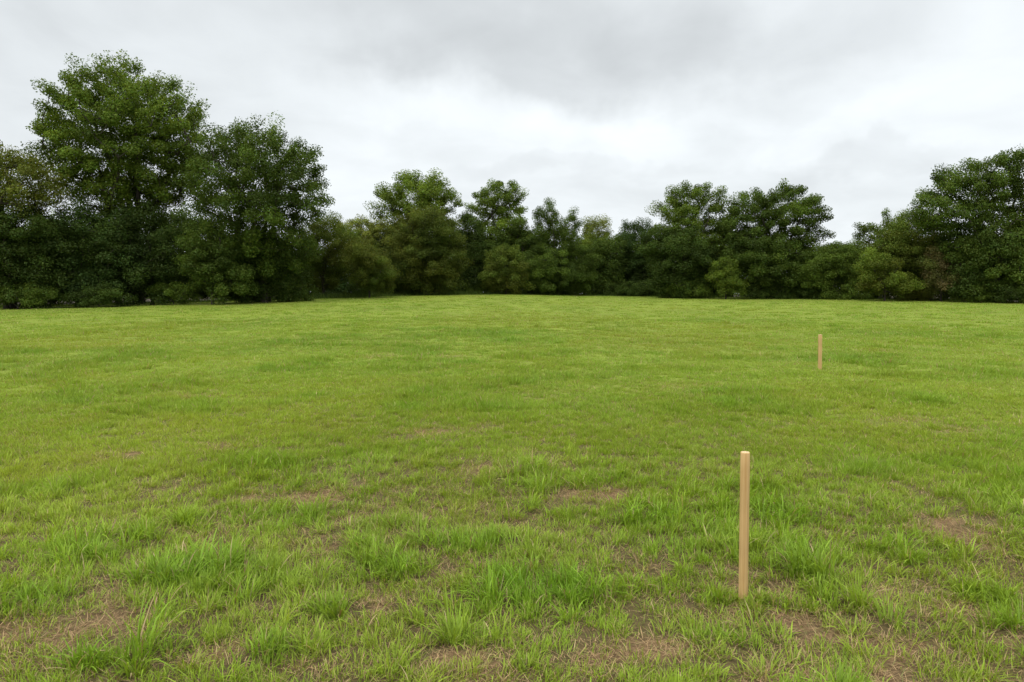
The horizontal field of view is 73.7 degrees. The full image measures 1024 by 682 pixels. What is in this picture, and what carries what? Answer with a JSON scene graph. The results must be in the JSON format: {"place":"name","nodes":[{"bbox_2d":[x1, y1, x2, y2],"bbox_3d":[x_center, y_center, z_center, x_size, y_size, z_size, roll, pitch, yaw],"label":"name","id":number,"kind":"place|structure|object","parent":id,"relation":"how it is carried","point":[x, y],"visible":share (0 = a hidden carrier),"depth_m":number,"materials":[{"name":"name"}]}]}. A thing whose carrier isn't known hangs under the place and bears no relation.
{"place":"outdoors","nodes":[
{"label":"outdoors","id":0,"kind":"place"},
{"bbox_2d":[0,290,1015,307],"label":"long grass","id":1,"kind":"structure","parent":0,"point":[334,295],"depth_m":75.05,"materials":[{"name":"green plant"}]},
{"bbox_2d":[0,294,1023,681],"bbox_3d":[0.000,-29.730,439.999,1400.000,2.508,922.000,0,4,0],"label":"ground","id":2,"kind":"structure","parent":0,"point":[630,608],"depth_m":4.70,"materials":[{"name":"green plant"}]},
{"bbox_2d":[0,281,58,308],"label":"bush","id":3,"kind":"object","parent":2,"relation":"on","point":[29,301],"visible":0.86,"depth_m":57.10,"materials":[{"name":"green plant"}]},
{"bbox_2d":[0,140,72,308],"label":"olive tree crown","id":4,"kind":"object","parent":2,"relation":"on","point":[12,191],"visible":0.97,"depth_m":58.08,"materials":[{"name":"green plant"}]},
{"bbox_2d":[0,198,91,308],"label":"thicket tree","id":5,"kind":"object","parent":2,"relation":"on","point":[11,234],"visible":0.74,"depth_m":57.69,"materials":[{"name":"green plant"}]},
{"bbox_2d":[10,209,126,303],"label":"background tree","id":6,"kind":"object","parent":2,"relation":"on","point":[36,255],"visible":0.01,"depth_m":78.06,"materials":[{"name":"green plant"}]},
{"bbox_2d":[18,197,149,307],"bbox_3d":[-37.795,-7.871,61.371,11.009,9.843,8.939,0,4,0],"label":"thicket tree","id":7,"kind":"object","parent":2,"relation":"on","point":[98,260],"visible":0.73,"depth_m":59.42,"materials":[{"name":"green plant"}]},
{"bbox_2d":[62,281,137,307],"bbox_3d":[-35.543,-3.903,58.609,5.568,2.462,3.314,0,4,0],"label":"bush","id":8,"kind":"object","parent":2,"relation":"on","point":[85,297],"visible":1,"depth_m":58.09,"materials":[{"name":"green plant"}]},
{"bbox_2d":[17,49,212,302],"bbox_3d":[-36.802,-15.396,64.715,16.439,24.280,15.273,-1,4,-20],"label":"broad tree","id":9,"kind":"object","parent":2,"relation":"on","point":[113,109],"visible":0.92,"depth_m":62.05,"materials":[{"name":"green plant"}]},
{"bbox_2d":[86,224,177,302],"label":"background tree","id":10,"kind":"object","parent":2,"relation":"on","point":[131,262],"depth_m":77.28,"materials":[{"name":"green plant"}]},
{"bbox_2d":[99,199,192,305],"bbox_3d":[-32.929,-7.916,62.179,8.436,9.995,7.364,2,5,30],"label":"thicket tree","id":11,"kind":"object","parent":2,"relation":"on","point":[161,269],"visible":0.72,"depth_m":61.09,"materials":[{"name":"green plant"}]},
{"bbox_2d":[146,281,202,304],"bbox_3d":[-30.387,-4.183,61.299,5.092,2.413,3.207,0,4,0],"label":"bush","id":12,"kind":"object","parent":2,"relation":"on","point":[180,292],"visible":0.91,"depth_m":60.98,"materials":[{"name":"green plant"}]},
{"bbox_2d":[140,205,228,300],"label":"background tree","id":13,"kind":"object","parent":2,"relation":"on","point":[178,216],"visible":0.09,"depth_m":76.79,"materials":[{"name":"green plant"}]},
{"bbox_2d":[171,218,259,304],"bbox_3d":[-26.375,-7.066,60.756,7.640,7.946,6.290,0,4,0],"label":"leafy shrub","id":14,"kind":"object","parent":2,"relation":"on","point":[222,271],"visible":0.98,"depth_m":59.57,"materials":[{"name":"green plant"}]},
{"bbox_2d":[183,234,291,299],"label":"background tree","id":15,"kind":"object","parent":2,"relation":"on","point":[203,297],"visible":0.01,"depth_m":78.61,"materials":[{"name":"green plant"}]},
{"bbox_2d":[228,279,274,302],"bbox_3d":[-24.718,-4.593,63.540,4.839,2.936,3.778,0,4,0],"label":"bush","id":16,"kind":"object","parent":2,"relation":"on","point":[248,299],"visible":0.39,"depth_m":63.08,"materials":[{"name":"green plant"}]},
{"bbox_2d":[172,110,335,302],"bbox_3d":[-23.711,-12.020,62.655,14.575,17.303,12.948,0,4,0],"label":"broad tree","id":17,"kind":"object","parent":2,"relation":"on","point":[268,205],"visible":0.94,"depth_m":60.66,"materials":[{"name":"green plant"}]},
{"bbox_2d":[226,218,320,302],"bbox_3d":[-22.906,-7.416,64.385,8.809,8.223,7.172,0,4,0],"label":"thicket tree","id":18,"kind":"object","parent":2,"relation":"on","point":[284,277],"visible":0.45,"depth_m":63.84,"materials":[{"name":"green plant"}]},
{"bbox_2d":[272,283,315,301],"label":"bush","id":19,"kind":"object","parent":2,"relation":"on","point":[306,298],"visible":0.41,"depth_m":65.30,"materials":[{"name":"green plant"}]},
{"bbox_2d":[272,242,354,297],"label":"background tree","id":20,"kind":"object","parent":2,"relation":"on","point":[343,285],"visible":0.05,"depth_m":83.45,"materials":[{"name":"green plant"}]},
{"bbox_2d":[291,211,364,293],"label":"willow tree","id":21,"kind":"object","parent":2,"relation":"on","point":[323,231],"visible":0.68,"depth_m":73.07,"materials":[{"name":"green plant"}]},
{"bbox_2d":[338,283,379,294],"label":"bush","id":22,"kind":"object","parent":2,"relation":"on","point":[353,289],"visible":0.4,"depth_m":76.19,"materials":[{"name":"green plant"}]},
{"bbox_2d":[329,214,393,289],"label":"willow tree","id":23,"kind":"object","parent":2,"relation":"on","point":[366,234],"visible":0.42,"depth_m":82.19,"materials":[{"name":"green plant"}]},
{"bbox_2d":[334,239,402,297],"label":"round shrub","id":24,"kind":"object","parent":2,"relation":"on","point":[364,270],"visible":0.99,"depth_m":71.33,"materials":[{"name":"green plant"}]},
{"bbox_2d":[365,221,416,295],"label":"thicket tree","id":25,"kind":"object","parent":2,"relation":"on","point":[379,242],"visible":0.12,"depth_m":82.62,"materials":[{"name":"green plant"}]},
{"bbox_2d":[364,168,463,264],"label":"poplar tree","id":26,"kind":"object","parent":2,"relation":"on","point":[439,197],"visible":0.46,"depth_m":85.28,"materials":[{"name":"green plant"}]},
{"bbox_2d":[388,282,439,295],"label":"bush","id":27,"kind":"object","parent":2,"relation":"on","point":[403,291],"visible":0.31,"depth_m":78.83,"materials":[{"name":"green plant"}]},
{"bbox_2d":[381,204,473,295],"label":"round topped tree","id":28,"kind":"object","parent":2,"relation":"on","point":[430,253],"visible":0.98,"depth_m":77.43,"materials":[{"name":"green plant"}]},
{"bbox_2d":[445,279,489,292],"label":"bush","id":29,"kind":"object","parent":2,"relation":"on","point":[469,289],"visible":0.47,"depth_m":83.19,"materials":[{"name":"green plant"}]},
{"bbox_2d":[451,210,495,293],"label":"thicket tree","id":30,"kind":"object","parent":2,"relation":"on","point":[473,249],"visible":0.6,"depth_m":84.25,"materials":[{"name":"green plant"}]},
{"bbox_2d":[439,236,508,292],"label":"background tree","id":31,"kind":"object","parent":2,"relation":"on","point":[464,272],"visible":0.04,"depth_m":96.87,"materials":[{"name":"green plant"}]},
{"bbox_2d":[462,178,528,292],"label":"ash tree","id":32,"kind":"object","parent":2,"relation":"on","point":[489,202],"visible":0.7,"depth_m":87.83,"materials":[{"name":"green plant"}]},
{"bbox_2d":[477,243,535,294],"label":"leafy shrub","id":33,"kind":"object","parent":2,"relation":"on","point":[503,271],"visible":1,"depth_m":80.63,"materials":[{"name":"green plant"}]},
{"bbox_2d":[478,212,544,292],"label":"thicket tree","id":34,"kind":"object","parent":2,"relation":"on","point":[516,226],"visible":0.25,"depth_m":85.43,"materials":[{"name":"green plant"}]},
{"bbox_2d":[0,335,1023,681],"bbox_3d":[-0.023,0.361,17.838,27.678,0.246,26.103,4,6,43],"label":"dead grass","id":35,"kind":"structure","parent":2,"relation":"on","point":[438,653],"depth_m":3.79,"materials":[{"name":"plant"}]},
{"bbox_2d":[495,233,574,294],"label":"background tree","id":36,"kind":"object","parent":2,"relation":"on","point":[527,250],"visible":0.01,"depth_m":97.49,"materials":[{"name":"green plant"}]},
{"bbox_2d":[517,279,572,294],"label":"bush","id":37,"kind":"object","parent":2,"relation":"on","point":[536,292],"visible":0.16,"depth_m":85.12,"materials":[{"name":"green plant"}]},
{"bbox_2d":[520,197,599,295],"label":"twin topped tree","id":38,"kind":"object","parent":2,"relation":"on","point":[562,267],"visible":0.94,"depth_m":83.04,"materials":[{"name":"green plant"}]},
{"bbox_2d":[576,213,616,288],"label":"tree","id":39,"kind":"object","parent":2,"relation":"on","point":[591,228],"visible":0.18,"depth_m":92.17,"materials":[{"name":"green plant"}]},
{"bbox_2d":[573,234,631,294],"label":"thicket tree","id":40,"kind":"object","parent":2,"relation":"on","point":[608,257],"visible":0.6,"depth_m":86.59,"materials":[{"name":"green plant"}]},
{"bbox_2d":[602,280,656,296],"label":"bush","id":41,"kind":"object","parent":2,"relation":"on","point":[630,288],"visible":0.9,"depth_m":84.33,"materials":[{"name":"green plant"}]},
{"bbox_2d":[609,216,671,295],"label":"thicket tree","id":42,"kind":"object","parent":2,"relation":"on","point":[638,272],"visible":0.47,"depth_m":87.87,"materials":[{"name":"green plant"}]},
{"bbox_2d":[632,225,722,298],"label":"thicket tree","id":43,"kind":"object","parent":2,"relation":"on","point":[681,270],"visible":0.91,"depth_m":77.82,"materials":[{"name":"green plant"}]},
{"bbox_2d":[659,278,716,298],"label":"bush","id":44,"kind":"object","parent":2,"relation":"on","point":[701,290],"visible":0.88,"depth_m":77.85,"materials":[{"name":"green plant"}]},
{"bbox_2d":[644,180,739,259],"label":"oak tree","id":45,"kind":"object","parent":2,"relation":"on","point":[682,209],"visible":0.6,"depth_m":79.99,"materials":[{"name":"green plant"}]},
{"bbox_2d":[704,255,749,298],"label":"leafy shrub","id":46,"kind":"object","parent":2,"relation":"on","point":[725,268],"visible":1,"depth_m":76.05,"materials":[{"name":"green plant"}]},
{"bbox_2d":[695,229,782,296],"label":"background tree","id":47,"kind":"object","parent":2,"relation":"on","point":[716,293],"visible":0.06,"depth_m":91.37,"materials":[{"name":"green plant"}]},
{"bbox_2d":[738,451,749,600],"bbox_3d":[1.282,1.085,3.773,0.050,0.961,0.050,-1,4,0],"label":"wooden stake","id":48,"kind":"object","parent":2,"relation":"on","point":[744,516],"visible":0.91,"depth_m":3.75,"materials":[{"name":"brown wood"}]},
{"bbox_2d":[742,278,799,298],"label":"bush","id":49,"kind":"object","parent":2,"relation":"on","point":[756,294],"visible":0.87,"depth_m":76.90,"materials":[{"name":"green plant"}]},
{"bbox_2d":[706,178,836,290],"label":"oak tree","id":50,"kind":"object","parent":2,"relation":"on","point":[765,220],"visible":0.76,"depth_m":77.58,"materials":[{"name":"green plant"}]},
{"bbox_2d":[721,228,822,298],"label":"thicket tree","id":51,"kind":"object","parent":2,"relation":"on","point":[762,271],"visible":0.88,"depth_m":76.32,"materials":[{"name":"green plant"}]},
{"bbox_2d":[794,285,830,299],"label":"bush","id":52,"kind":"object","parent":2,"relation":"on","point":[806,293],"visible":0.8,"depth_m":75.81,"materials":[{"name":"green plant"}]},
{"bbox_2d":[818,334,821,369],"bbox_3d":[6.739,0.301,14.933,0.081,0.886,0.081,-1,4,0],"label":"wooden stake","id":53,"kind":"object","parent":2,"relation":"on","point":[819,351],"visible":0.91,"depth_m":14.90,"materials":[{"name":"brown wood"}]},
{"bbox_2d":[793,240,874,298],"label":"leafy shrub","id":54,"kind":"object","parent":2,"relation":"on","point":[834,263],"visible":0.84,"depth_m":74.84,"materials":[{"name":"green plant"}]},
{"bbox_2d":[814,238,871,278],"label":"tree","id":55,"kind":"object","parent":2,"relation":"on","point":[855,245],"visible":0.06,"depth_m":82.44,"materials":[{"name":"green plant"}]},
{"bbox_2d":[820,283,875,299],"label":"bush","id":56,"kind":"object","parent":2,"relation":"on","point":[838,294],"visible":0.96,"depth_m":74.19,"materials":[{"name":"green plant"}]},
{"bbox_2d":[828,285,895,298],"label":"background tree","id":57,"kind":"object","parent":2,"relation":"on","point":[877,296],"visible":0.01,"depth_m":88.14,"materials":[{"name":"green plant"}]},
{"bbox_2d":[851,207,910,297],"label":"tree","id":58,"kind":"object","parent":2,"relation":"on","point":[865,230],"visible":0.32,"depth_m":77.60,"materials":[{"name":"green plant"}]},
{"bbox_2d":[852,247,925,300],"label":"leafy shrub","id":59,"kind":"object","parent":2,"relation":"on","point":[873,264],"visible":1,"depth_m":69.19,"materials":[{"name":"green plant"}]},
{"bbox_2d":[865,242,954,297],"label":"background tree","id":60,"kind":"object","parent":2,"relation":"on","point":[888,296],"visible":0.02,"depth_m":85.33,"materials":[{"name":"green plant"}]},
{"bbox_2d":[861,210,962,299],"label":"thicket tree","id":61,"kind":"object","parent":2,"relation":"on","point":[900,239],"visible":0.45,"depth_m":71.56,"materials":[{"name":"green plant"}]},
{"bbox_2d":[892,286,939,300],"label":"bush","id":62,"kind":"object","parent":2,"relation":"on","point":[919,294],"visible":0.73,"depth_m":70.37,"materials":[{"name":"green plant"}]},
{"bbox_2d":[915,245,964,300],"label":"dry shrub","id":63,"kind":"object","parent":2,"relation":"on","point":[938,267],"visible":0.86,"depth_m":68.11,"materials":[{"name":"green plant"}]},
{"bbox_2d":[916,231,980,299],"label":"background tree","id":64,"kind":"object","parent":2,"relation":"on","point":[943,297],"visible":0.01,"depth_m":83.23,"materials":[{"name":"green plant"}]},
{"bbox_2d":[901,145,1023,299],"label":"tree","id":65,"kind":"object","parent":2,"relation":"on","point":[979,177],"visible":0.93,"depth_m":66.49,"materials":[{"name":"green plant"}]},
{"bbox_2d":[948,285,1000,302],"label":"bush","id":66,"kind":"object","parent":2,"relation":"on","point":[984,297],"visible":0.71,"depth_m":66.18,"materials":[{"name":"green plant"}]},
{"bbox_2d":[936,232,1023,302],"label":"thicket tree","id":67,"kind":"object","parent":2,"relation":"on","point":[1008,269],"visible":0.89,"depth_m":65.64,"materials":[{"name":"green plant"}]},
{"bbox_2d":[989,284,1023,303],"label":"bush","id":68,"kind":"object","parent":2,"relation":"on","point":[1019,295],"visible":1,"depth_m":64.81,"materials":[{"name":"green plant"}]},
{"bbox_2d":[0,0,1023,291],"label":"sky","id":69,"kind":"structure","parent":0,"point":[598,107],"materials":[{"name":"white"}]}
]}

